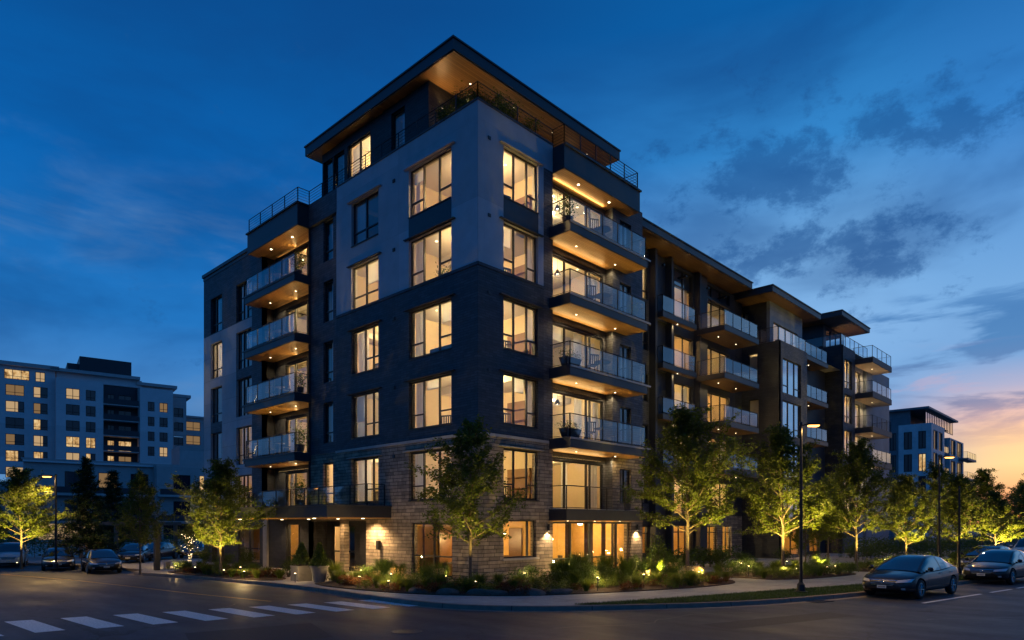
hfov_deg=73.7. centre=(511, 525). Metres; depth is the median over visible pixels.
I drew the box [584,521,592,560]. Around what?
drape
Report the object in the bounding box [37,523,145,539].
window
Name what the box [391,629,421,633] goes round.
manhole cover
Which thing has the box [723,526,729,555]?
window
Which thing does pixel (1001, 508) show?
street tree
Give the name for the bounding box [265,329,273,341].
chair
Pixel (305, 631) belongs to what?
road patch
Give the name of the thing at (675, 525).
window
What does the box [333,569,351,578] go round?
tufted plant
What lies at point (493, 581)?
shrub
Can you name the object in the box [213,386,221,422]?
window
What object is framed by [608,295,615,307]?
chair
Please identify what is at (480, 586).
shrub
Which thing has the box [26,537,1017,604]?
sidewalk
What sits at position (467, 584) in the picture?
tufted plant
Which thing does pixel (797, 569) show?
shrub
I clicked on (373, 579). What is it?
tufted plant
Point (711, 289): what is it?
sliding door
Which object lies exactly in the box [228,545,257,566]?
shrub
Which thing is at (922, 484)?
window
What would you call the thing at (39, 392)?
window
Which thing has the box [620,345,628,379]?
window
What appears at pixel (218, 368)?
window
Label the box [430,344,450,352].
sofa
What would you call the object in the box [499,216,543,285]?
window
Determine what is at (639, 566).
shrub
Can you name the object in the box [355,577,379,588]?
shrub
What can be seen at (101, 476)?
window
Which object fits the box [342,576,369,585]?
shrub
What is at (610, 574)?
shrub
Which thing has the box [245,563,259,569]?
tufted plant
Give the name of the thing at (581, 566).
tufted plant
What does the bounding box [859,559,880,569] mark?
shrub
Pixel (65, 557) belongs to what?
parked car
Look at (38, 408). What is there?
window
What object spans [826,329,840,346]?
window
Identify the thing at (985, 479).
street tree
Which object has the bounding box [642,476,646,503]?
window
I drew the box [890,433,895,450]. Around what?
window
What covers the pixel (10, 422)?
window
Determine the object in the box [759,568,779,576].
shrub
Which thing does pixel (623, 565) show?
tufted plant
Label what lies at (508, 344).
chair
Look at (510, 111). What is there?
shrub
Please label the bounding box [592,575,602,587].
shrub
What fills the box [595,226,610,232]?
table
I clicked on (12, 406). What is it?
window
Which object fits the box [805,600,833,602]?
storm drain
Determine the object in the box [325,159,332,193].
window
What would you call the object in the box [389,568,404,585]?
tufted plant
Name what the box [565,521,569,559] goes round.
drape
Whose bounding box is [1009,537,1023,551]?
parked car
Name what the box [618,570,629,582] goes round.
shrub
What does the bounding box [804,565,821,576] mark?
shrub
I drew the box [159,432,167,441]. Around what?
window
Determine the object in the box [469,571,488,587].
tufted plant
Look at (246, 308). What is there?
window
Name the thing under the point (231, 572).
tufted plant
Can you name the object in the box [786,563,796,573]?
tufted plant
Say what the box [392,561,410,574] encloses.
tufted plant
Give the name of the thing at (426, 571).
tufted plant
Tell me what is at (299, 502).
potted plant
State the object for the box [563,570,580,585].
tufted plant
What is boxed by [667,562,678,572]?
tufted plant
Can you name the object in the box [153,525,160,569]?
gate post
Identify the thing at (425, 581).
tufted plant
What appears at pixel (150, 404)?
window
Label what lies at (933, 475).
street tree
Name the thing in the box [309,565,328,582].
planter
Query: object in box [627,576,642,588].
tufted plant
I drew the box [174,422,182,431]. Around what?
window
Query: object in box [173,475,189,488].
window
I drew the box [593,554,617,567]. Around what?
tufted plant
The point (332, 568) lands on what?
tufted plant
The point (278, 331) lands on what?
table
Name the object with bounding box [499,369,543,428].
window
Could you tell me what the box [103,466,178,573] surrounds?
street tree
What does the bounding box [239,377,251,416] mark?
window
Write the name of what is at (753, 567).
shrub
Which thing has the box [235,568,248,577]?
tufted plant
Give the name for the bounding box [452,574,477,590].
shrub
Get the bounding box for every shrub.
[163,561,183,571]
[169,559,200,571]
[178,566,200,572]
[196,546,217,563]
[204,566,222,575]
[208,568,230,574]
[210,552,233,562]
[212,561,235,568]
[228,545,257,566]
[248,569,267,576]
[251,567,284,576]
[280,553,303,576]
[290,542,311,564]
[308,542,329,566]
[325,571,335,581]
[336,574,350,585]
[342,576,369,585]
[355,563,377,571]
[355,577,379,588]
[360,567,377,575]
[377,582,401,591]
[380,572,392,581]
[407,557,439,574]
[407,569,421,586]
[414,581,440,591]
[422,570,453,583]
[433,100,460,120]
[433,580,459,589]
[435,80,471,122]
[438,580,461,590]
[444,577,464,589]
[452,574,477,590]
[460,84,505,105]
[473,581,489,588]
[483,578,508,588]
[484,583,500,589]
[485,92,509,116]
[486,581,508,590]
[493,584,516,592]
[499,90,523,120]
[504,577,528,587]
[505,583,532,594]
[507,563,544,581]
[518,113,543,132]
[527,577,557,589]
[537,567,565,585]
[543,578,573,592]
[545,578,581,589]
[549,577,570,585]
[562,582,582,589]
[576,555,610,588]
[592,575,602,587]
[593,560,620,578]
[593,572,624,587]
[600,566,632,585]
[605,573,624,585]
[614,558,653,575]
[617,582,639,589]
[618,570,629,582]
[620,572,652,583]
[642,572,667,584]
[644,530,679,566]
[644,578,662,585]
[649,559,678,579]
[652,576,677,588]
[663,574,698,585]
[678,564,710,584]
[701,571,714,580]
[705,574,730,583]
[708,544,733,567]
[713,562,731,574]
[717,559,743,571]
[728,563,746,575]
[733,550,754,561]
[741,559,760,576]
[742,555,750,572]
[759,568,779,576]
[771,547,795,561]
[772,567,798,578]
[788,564,810,576]
[803,549,829,559]
[803,556,822,573]
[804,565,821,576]
[807,555,839,567]
[814,563,842,574]
[830,564,855,574]
[837,545,859,557]
[837,561,862,573]
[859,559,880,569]
[941,550,965,562]
[944,557,957,566]
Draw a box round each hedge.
[0,526,111,557]
[2,507,182,548]
[84,529,193,550]
[642,544,741,567]
[825,533,1011,560]
[960,516,1023,548]
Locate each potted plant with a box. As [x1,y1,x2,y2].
[288,476,308,504]
[289,365,310,392]
[289,421,310,451]
[291,251,305,273]
[435,261,448,276]
[552,186,579,221]
[553,348,587,365]
[556,420,587,437]
[619,483,635,509]
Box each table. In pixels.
[273,273,280,278]
[273,329,283,336]
[273,386,284,395]
[273,443,284,453]
[594,427,610,429]
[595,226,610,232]
[595,293,610,298]
[595,360,610,364]
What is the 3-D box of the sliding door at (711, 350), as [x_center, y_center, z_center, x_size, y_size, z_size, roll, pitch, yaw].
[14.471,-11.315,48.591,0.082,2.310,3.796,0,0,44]
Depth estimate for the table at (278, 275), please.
38.02 m
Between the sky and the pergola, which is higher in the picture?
the sky
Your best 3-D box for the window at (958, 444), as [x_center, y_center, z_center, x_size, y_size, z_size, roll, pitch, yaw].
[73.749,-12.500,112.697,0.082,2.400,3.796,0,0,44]
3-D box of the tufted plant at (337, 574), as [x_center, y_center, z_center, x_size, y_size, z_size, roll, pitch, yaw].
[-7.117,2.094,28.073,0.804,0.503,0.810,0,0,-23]
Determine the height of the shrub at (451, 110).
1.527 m
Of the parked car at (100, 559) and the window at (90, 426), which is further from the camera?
the window at (90, 426)
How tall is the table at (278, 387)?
0.720 m
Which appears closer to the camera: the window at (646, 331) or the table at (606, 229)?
the table at (606, 229)
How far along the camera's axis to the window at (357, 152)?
34.57 m
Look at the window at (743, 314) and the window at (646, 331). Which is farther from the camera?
the window at (743, 314)
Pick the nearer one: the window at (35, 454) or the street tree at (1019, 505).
the street tree at (1019, 505)
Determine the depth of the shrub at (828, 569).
32.42 m
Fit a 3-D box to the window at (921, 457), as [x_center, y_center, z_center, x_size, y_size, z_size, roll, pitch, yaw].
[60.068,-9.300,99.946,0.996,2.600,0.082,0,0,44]
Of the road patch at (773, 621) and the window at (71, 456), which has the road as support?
the road patch at (773, 621)
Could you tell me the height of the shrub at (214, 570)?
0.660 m
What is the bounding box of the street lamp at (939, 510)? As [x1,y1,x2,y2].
[938,455,954,557]
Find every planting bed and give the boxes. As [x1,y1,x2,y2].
[168,570,285,580]
[315,579,734,595]
[721,571,855,579]
[851,567,876,571]
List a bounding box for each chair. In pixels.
[265,273,271,285]
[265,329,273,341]
[265,385,275,397]
[282,322,289,334]
[441,415,450,423]
[504,340,510,348]
[504,413,510,422]
[504,486,510,496]
[584,421,595,439]
[585,285,595,298]
[587,354,598,370]
[590,218,598,231]
[606,360,615,375]
[606,426,615,442]
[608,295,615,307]
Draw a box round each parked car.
[0,542,28,566]
[38,547,77,570]
[81,549,122,573]
[115,543,152,562]
[136,542,179,560]
[179,541,203,557]
[862,554,958,598]
[957,545,1009,569]
[962,549,1023,584]
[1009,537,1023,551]
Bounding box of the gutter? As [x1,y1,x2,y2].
[26,565,1023,611]
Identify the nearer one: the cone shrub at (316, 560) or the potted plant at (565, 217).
the cone shrub at (316, 560)
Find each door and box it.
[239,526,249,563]
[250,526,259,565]
[286,245,308,275]
[286,302,308,334]
[286,358,308,393]
[286,415,308,452]
[286,471,308,505]
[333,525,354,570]
[553,187,601,234]
[553,255,601,302]
[553,323,601,370]
[553,391,601,440]
[553,460,601,508]
[674,268,690,317]
[674,335,690,366]
[674,383,690,405]
[708,286,727,326]
[708,348,727,372]
[708,393,727,421]
[710,483,727,506]
[855,371,859,393]
[855,404,859,427]
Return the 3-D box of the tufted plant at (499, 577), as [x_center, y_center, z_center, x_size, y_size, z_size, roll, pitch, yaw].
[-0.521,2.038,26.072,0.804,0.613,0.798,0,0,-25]
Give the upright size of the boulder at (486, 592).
0.333 m
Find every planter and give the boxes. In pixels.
[290,565,311,581]
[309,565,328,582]
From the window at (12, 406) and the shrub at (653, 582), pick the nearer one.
the shrub at (653, 582)
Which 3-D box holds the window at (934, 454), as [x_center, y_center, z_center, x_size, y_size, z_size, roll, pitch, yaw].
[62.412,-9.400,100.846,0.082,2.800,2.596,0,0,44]
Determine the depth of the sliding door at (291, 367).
39.46 m
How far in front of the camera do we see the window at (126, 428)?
136.99 m
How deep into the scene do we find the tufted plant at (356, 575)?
27.68 m
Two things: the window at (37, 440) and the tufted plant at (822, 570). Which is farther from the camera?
the window at (37, 440)
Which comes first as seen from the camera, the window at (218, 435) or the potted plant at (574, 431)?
the potted plant at (574, 431)
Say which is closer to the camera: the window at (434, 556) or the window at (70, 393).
the window at (434, 556)
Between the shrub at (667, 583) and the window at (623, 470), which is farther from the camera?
the window at (623, 470)
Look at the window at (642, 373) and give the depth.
42.04 m
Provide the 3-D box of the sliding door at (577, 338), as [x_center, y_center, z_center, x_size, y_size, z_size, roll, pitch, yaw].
[2.970,-8.130,32.641,0.273,2.360,4.146,0,0,44]
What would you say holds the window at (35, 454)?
in the apartment building at (104, 415)
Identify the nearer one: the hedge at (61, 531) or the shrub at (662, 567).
the shrub at (662, 567)
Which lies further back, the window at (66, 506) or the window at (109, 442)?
the window at (109, 442)
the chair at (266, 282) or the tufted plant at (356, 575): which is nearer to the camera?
the tufted plant at (356, 575)
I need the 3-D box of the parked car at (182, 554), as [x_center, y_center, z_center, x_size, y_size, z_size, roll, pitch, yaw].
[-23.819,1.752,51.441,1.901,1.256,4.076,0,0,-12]
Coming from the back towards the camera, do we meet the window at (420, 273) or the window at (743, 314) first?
the window at (743, 314)
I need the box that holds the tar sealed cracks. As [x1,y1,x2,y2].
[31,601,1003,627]
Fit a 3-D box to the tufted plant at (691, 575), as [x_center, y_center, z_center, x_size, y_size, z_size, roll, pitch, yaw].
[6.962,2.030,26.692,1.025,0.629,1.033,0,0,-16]
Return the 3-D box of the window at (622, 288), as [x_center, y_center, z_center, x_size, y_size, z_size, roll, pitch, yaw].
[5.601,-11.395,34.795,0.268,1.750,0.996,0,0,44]
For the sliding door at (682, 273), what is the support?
in the apartment building at (694, 342)
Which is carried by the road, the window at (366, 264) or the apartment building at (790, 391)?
the apartment building at (790, 391)
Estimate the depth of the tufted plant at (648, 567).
30.15 m
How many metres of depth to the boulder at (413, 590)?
23.89 m
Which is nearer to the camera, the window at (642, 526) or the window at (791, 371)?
the window at (642, 526)
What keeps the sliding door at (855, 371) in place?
in the apartment building at (858, 401)
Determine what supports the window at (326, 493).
in the apartment building at (414, 189)
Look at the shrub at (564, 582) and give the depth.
24.90 m
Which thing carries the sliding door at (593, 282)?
in the apartment building at (414, 189)
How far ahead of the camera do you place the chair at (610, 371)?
32.70 m
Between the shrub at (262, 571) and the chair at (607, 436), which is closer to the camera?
the shrub at (262, 571)
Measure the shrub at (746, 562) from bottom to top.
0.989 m
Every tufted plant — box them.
[196,563,208,573]
[201,563,215,574]
[225,567,236,576]
[230,563,244,568]
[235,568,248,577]
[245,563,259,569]
[250,568,263,577]
[273,568,285,577]
[328,559,344,578]
[332,571,346,582]
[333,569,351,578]
[350,566,362,581]
[363,569,377,581]
[370,573,384,587]
[373,556,396,577]
[373,557,395,565]
[376,579,387,589]
[387,576,404,588]
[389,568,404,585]
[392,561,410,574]
[400,573,417,590]
[403,572,422,581]
[415,567,438,579]
[419,576,432,589]
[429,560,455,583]
[432,568,445,586]
[459,576,476,591]
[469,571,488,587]
[490,571,508,586]
[506,577,521,586]
[510,574,526,583]
[527,572,542,587]
[547,560,561,573]
[549,558,573,583]
[557,557,583,581]
[563,551,595,565]
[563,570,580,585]
[576,577,594,590]
[578,562,597,572]
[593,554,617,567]
[603,571,625,585]
[612,554,638,576]
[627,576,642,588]
[638,558,654,573]
[638,570,648,583]
[650,570,664,583]
[664,556,681,570]
[665,571,680,579]
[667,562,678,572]
[668,572,683,587]
[681,570,700,585]
[691,566,703,583]
[706,571,724,581]
[710,563,722,571]
[721,567,731,581]
[759,568,769,577]
[766,560,780,571]
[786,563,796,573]
[789,559,798,565]
[811,564,825,575]
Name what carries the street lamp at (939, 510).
on the planting bed at (865, 570)
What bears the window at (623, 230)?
in the apartment building at (414, 189)
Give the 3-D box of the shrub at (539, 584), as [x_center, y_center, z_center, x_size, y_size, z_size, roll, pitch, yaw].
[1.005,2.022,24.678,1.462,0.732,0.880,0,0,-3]
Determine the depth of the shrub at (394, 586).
24.37 m
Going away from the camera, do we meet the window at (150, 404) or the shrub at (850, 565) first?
the shrub at (850, 565)
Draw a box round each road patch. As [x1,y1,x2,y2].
[185,623,332,639]
[702,612,853,628]
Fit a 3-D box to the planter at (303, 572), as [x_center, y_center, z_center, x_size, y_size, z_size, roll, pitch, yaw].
[-9.120,2.034,29.573,0.700,0.672,0.700,0,0,44]
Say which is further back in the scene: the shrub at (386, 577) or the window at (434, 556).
the window at (434, 556)
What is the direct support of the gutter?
on the road
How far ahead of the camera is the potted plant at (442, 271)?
29.74 m
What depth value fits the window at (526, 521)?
29.47 m
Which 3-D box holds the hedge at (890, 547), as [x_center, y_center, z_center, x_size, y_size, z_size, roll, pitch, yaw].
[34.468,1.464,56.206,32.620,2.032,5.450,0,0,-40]
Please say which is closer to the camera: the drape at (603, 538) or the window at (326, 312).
the drape at (603, 538)
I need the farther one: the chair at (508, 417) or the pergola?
the pergola
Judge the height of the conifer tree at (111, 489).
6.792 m
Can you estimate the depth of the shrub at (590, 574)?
25.43 m
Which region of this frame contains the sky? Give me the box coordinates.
[0,0,1023,521]
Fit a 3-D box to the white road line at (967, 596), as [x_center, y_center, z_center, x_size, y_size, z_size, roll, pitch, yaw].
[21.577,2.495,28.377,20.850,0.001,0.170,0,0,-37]
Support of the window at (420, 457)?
in the apartment building at (414, 189)
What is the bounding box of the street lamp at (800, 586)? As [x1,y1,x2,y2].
[795,422,820,592]
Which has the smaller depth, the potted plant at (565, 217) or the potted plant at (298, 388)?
the potted plant at (565, 217)
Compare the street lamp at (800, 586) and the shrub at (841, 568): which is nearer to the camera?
the street lamp at (800, 586)
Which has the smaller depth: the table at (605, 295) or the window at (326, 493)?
the table at (605, 295)
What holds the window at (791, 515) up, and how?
in the apartment building at (790, 391)
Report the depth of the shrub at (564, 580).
25.48 m
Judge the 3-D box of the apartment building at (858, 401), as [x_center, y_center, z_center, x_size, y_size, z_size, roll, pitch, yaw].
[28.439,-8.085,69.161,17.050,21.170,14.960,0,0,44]
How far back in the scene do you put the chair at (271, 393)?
38.44 m
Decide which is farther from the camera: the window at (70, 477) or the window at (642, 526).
the window at (70, 477)
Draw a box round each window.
[4,368,28,380]
[5,384,23,395]
[5,400,23,412]
[5,417,23,428]
[5,433,23,444]
[5,450,23,461]
[5,467,22,477]
[33,387,47,397]
[33,403,47,414]
[33,419,47,430]
[33,435,47,446]
[33,451,47,457]
[35,372,44,381]
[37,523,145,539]
[65,471,81,486]
[65,500,79,514]
[66,388,79,399]
[66,404,79,415]
[66,420,79,431]
[66,436,79,446]
[66,452,79,459]
[86,390,94,400]
[86,406,94,416]
[86,422,94,432]
[86,438,94,447]
[86,453,94,460]
[98,473,116,487]
[107,394,113,403]
[107,410,113,419]
[107,425,113,429]
[107,440,113,450]
[107,456,113,460]
[118,395,130,405]
[118,410,130,420]
[118,426,130,435]
[118,441,130,451]
[118,456,130,461]
[131,474,147,488]
[148,402,153,410]
[148,417,153,425]
[148,432,153,440]
[148,446,153,455]
[159,403,167,412]
[159,418,167,426]
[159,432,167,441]
[159,447,167,456]
[163,524,203,538]
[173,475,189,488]
[173,501,189,514]
[174,408,182,417]
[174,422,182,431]
[174,437,182,445]
[186,421,199,430]
[186,435,199,444]
[199,476,203,489]
[213,296,221,332]
[213,341,221,378]
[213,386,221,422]
[213,432,221,461]
[239,279,251,320]
[239,328,251,369]
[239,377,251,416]
[239,426,251,464]
[239,474,251,506]
[288,524,299,564]
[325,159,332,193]
[325,219,332,261]
[325,280,332,321]
[325,341,332,382]
[325,402,332,443]
[325,463,332,503]
[335,151,343,185]
[346,184,381,247]
[346,251,381,311]
[346,319,380,375]
[346,454,381,503]
[347,387,381,439]
[349,134,369,177]
[393,107,404,149]
[403,140,454,218]
[403,217,454,288]
[403,293,454,359]
[403,369,455,430]
[403,445,453,500]
[413,523,451,576]
[499,140,543,213]
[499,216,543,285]
[499,292,543,357]
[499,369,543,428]
[499,445,543,500]
[504,520,533,557]
[620,221,628,247]
[620,283,628,313]
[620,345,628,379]
[620,407,628,441]
[620,469,628,503]
[642,268,646,298]
[642,331,646,349]
[642,373,646,401]
[642,424,646,447]
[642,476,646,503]
[642,526,646,553]
[674,525,690,552]
[708,526,715,558]
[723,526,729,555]
[742,312,748,333]
[749,353,757,379]
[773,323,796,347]
[783,358,799,397]
[783,401,799,438]
[783,485,798,518]
[786,532,798,555]
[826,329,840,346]
[845,360,850,389]
[845,394,850,423]
[845,430,850,453]
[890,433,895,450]
[891,455,895,472]
[904,432,911,449]
[904,454,911,471]
[918,431,925,448]
[918,453,925,470]
[918,476,925,492]
[933,430,936,449]
[933,452,936,466]
[939,432,941,450]
[951,440,954,455]
[951,461,954,473]
[957,442,960,457]
[957,462,960,474]
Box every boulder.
[408,587,427,592]
[436,588,459,594]
[466,589,507,594]
[509,588,545,595]
[546,589,572,594]
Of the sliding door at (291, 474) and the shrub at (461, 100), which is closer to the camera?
the shrub at (461, 100)
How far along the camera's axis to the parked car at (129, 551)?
43.85 m
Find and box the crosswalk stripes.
[0,600,417,635]
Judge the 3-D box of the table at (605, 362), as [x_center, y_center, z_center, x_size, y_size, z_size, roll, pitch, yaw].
[4.260,-7.375,32.204,0.800,0.720,0.800,0,0,44]
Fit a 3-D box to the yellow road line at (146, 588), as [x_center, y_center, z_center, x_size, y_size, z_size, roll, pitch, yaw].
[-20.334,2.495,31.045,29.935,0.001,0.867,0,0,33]
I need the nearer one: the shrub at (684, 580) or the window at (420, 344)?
the shrub at (684, 580)
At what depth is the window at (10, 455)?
126.11 m
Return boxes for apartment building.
[0,356,203,541]
[202,35,650,583]
[642,217,758,561]
[708,284,838,558]
[802,309,891,552]
[889,406,975,541]
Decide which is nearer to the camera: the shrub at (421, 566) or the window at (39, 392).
the shrub at (421, 566)
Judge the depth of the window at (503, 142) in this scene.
29.27 m
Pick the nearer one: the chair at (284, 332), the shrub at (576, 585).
the shrub at (576, 585)
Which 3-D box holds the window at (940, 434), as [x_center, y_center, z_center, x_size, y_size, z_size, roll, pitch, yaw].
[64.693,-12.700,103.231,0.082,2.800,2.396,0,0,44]
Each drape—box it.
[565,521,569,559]
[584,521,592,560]
[601,521,605,555]
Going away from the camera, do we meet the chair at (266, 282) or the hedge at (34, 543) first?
the chair at (266, 282)
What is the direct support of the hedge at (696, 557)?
on the sidewalk
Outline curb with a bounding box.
[15,563,996,610]
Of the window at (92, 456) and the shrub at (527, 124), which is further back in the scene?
the window at (92, 456)
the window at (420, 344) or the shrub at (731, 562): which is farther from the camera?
the shrub at (731, 562)
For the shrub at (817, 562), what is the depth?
33.49 m
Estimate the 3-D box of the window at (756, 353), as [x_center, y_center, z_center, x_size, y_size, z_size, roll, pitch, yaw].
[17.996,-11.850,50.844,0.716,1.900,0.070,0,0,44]
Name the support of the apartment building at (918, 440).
on the road
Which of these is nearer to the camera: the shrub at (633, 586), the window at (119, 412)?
the shrub at (633, 586)
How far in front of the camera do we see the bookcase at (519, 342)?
31.56 m
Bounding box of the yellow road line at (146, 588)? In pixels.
[0,574,265,600]
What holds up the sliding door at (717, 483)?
in the apartment building at (694, 342)
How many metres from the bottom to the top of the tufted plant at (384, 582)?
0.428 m
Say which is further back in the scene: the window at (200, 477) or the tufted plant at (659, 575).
the window at (200, 477)
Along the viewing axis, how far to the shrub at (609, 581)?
25.94 m
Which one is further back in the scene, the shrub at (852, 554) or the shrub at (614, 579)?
the shrub at (852, 554)
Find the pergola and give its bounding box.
[79,522,180,557]
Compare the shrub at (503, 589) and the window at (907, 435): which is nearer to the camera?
the shrub at (503, 589)
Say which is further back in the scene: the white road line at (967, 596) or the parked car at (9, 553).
the parked car at (9, 553)
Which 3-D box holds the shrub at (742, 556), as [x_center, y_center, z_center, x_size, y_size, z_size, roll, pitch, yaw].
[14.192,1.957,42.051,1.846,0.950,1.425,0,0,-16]
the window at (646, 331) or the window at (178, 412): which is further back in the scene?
the window at (178, 412)
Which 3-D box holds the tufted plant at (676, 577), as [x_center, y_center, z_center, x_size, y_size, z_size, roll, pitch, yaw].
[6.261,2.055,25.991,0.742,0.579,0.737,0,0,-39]
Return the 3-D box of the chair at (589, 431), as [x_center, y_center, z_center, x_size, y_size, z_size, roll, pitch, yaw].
[3.603,-4.340,31.583,0.440,0.911,0.450,0,0,-16]
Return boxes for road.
[0,527,1023,639]
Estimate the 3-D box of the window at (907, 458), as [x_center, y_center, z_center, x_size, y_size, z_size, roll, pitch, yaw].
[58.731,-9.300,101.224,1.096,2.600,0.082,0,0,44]
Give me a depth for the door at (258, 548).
40.74 m
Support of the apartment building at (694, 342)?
on the road
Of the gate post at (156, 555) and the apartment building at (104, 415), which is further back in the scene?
the apartment building at (104, 415)
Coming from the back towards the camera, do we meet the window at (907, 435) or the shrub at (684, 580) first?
the window at (907, 435)
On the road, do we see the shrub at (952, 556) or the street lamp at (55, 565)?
the street lamp at (55, 565)
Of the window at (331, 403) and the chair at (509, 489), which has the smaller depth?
the chair at (509, 489)
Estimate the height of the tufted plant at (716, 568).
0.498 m
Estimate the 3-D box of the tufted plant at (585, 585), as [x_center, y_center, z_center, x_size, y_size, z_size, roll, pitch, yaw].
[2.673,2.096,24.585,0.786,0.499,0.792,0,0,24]
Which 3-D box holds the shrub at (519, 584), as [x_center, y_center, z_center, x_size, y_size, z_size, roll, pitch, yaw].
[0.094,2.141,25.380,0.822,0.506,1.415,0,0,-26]
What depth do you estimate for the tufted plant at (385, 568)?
27.59 m
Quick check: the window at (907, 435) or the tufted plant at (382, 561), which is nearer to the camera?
the tufted plant at (382, 561)
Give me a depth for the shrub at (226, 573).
32.51 m
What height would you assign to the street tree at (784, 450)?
7.381 m
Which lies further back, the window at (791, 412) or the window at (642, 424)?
the window at (791, 412)
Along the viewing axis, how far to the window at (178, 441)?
142.03 m
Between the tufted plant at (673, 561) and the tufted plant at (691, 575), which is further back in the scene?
the tufted plant at (673, 561)
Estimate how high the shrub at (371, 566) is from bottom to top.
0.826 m
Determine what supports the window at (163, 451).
in the apartment building at (104, 415)
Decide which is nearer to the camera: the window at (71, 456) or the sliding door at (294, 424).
the sliding door at (294, 424)
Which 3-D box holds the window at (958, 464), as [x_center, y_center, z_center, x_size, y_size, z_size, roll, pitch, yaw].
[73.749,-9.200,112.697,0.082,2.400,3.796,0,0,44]
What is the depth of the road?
18.84 m
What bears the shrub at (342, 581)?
on the planting bed at (612, 589)
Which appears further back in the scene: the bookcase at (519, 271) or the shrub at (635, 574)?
the bookcase at (519, 271)
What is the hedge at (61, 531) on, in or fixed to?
on the sidewalk
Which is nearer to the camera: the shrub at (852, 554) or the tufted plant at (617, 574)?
the tufted plant at (617, 574)
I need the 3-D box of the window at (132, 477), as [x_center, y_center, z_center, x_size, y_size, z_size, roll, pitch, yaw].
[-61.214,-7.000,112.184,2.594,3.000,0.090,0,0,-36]
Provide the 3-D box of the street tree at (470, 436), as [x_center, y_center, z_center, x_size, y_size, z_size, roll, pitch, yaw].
[-1.522,-0.957,25.948,4.608,6.693,5.195,0,0,-34]
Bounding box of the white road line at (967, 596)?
[923,587,1023,602]
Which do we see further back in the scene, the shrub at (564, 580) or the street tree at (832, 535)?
the street tree at (832, 535)
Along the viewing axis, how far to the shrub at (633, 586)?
24.88 m
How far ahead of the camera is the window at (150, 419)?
137.62 m
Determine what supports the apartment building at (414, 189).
on the road
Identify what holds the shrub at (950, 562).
on the planting bed at (865, 570)
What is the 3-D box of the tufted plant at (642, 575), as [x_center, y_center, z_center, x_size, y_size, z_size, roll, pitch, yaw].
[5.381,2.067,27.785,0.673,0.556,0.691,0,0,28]
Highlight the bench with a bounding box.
[161,560,186,568]
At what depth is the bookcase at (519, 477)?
31.56 m
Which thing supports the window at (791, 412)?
in the apartment building at (790, 391)
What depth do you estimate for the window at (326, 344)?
35.49 m
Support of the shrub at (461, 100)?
on the apartment building at (414, 189)
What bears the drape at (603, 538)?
hanging from the apartment building at (414, 189)
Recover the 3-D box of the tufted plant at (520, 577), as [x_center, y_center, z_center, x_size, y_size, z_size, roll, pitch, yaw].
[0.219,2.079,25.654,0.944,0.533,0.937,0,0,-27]
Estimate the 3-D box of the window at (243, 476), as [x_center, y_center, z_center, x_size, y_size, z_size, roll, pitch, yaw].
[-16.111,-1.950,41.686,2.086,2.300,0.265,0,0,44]
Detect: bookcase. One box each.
[505,400,524,425]
[506,332,530,353]
[506,468,530,498]
[511,264,524,278]
[515,194,530,208]
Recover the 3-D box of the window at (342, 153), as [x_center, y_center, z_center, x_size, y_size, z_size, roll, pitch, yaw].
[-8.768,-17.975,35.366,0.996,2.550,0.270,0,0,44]
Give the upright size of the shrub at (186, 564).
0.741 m
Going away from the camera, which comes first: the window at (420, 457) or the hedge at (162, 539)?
the window at (420, 457)
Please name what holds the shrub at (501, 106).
on the apartment building at (414, 189)
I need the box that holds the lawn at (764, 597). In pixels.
[573,575,969,604]
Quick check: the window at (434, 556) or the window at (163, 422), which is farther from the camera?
the window at (163, 422)
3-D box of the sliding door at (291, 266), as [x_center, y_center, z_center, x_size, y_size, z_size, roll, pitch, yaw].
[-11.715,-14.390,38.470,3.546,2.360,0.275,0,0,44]
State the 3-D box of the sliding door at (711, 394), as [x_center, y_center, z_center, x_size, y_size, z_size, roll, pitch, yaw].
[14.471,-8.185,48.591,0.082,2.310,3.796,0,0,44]
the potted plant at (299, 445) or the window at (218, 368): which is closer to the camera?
the potted plant at (299, 445)
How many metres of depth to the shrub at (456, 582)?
24.90 m
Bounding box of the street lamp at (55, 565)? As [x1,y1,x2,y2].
[42,474,60,568]
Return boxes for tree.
[0,465,77,568]
[0,479,17,539]
[49,456,123,554]
[84,469,141,548]
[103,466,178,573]
[164,457,278,575]
[168,522,207,563]
[403,414,536,577]
[619,403,767,569]
[722,421,854,567]
[772,496,839,558]
[789,472,864,559]
[808,437,918,570]
[859,473,952,553]
[897,459,981,551]
[917,471,1021,560]
[956,468,1023,544]
[961,490,1023,544]
[999,473,1023,530]
[1003,481,1023,534]
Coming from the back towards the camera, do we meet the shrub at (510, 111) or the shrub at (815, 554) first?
the shrub at (815, 554)
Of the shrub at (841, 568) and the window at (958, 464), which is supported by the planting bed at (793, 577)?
the shrub at (841, 568)
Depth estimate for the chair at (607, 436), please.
32.71 m
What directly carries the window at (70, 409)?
in the apartment building at (104, 415)
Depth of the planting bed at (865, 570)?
35.84 m
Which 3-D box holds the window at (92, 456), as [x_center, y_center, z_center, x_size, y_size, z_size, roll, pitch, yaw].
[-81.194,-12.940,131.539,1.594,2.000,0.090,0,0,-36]
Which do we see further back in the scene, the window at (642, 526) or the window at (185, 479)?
the window at (185, 479)
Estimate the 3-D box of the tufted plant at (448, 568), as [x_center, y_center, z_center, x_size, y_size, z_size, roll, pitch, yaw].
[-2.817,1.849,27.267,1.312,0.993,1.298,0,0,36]
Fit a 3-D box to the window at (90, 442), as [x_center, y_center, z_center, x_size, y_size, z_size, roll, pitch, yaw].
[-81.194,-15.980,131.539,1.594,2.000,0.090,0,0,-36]

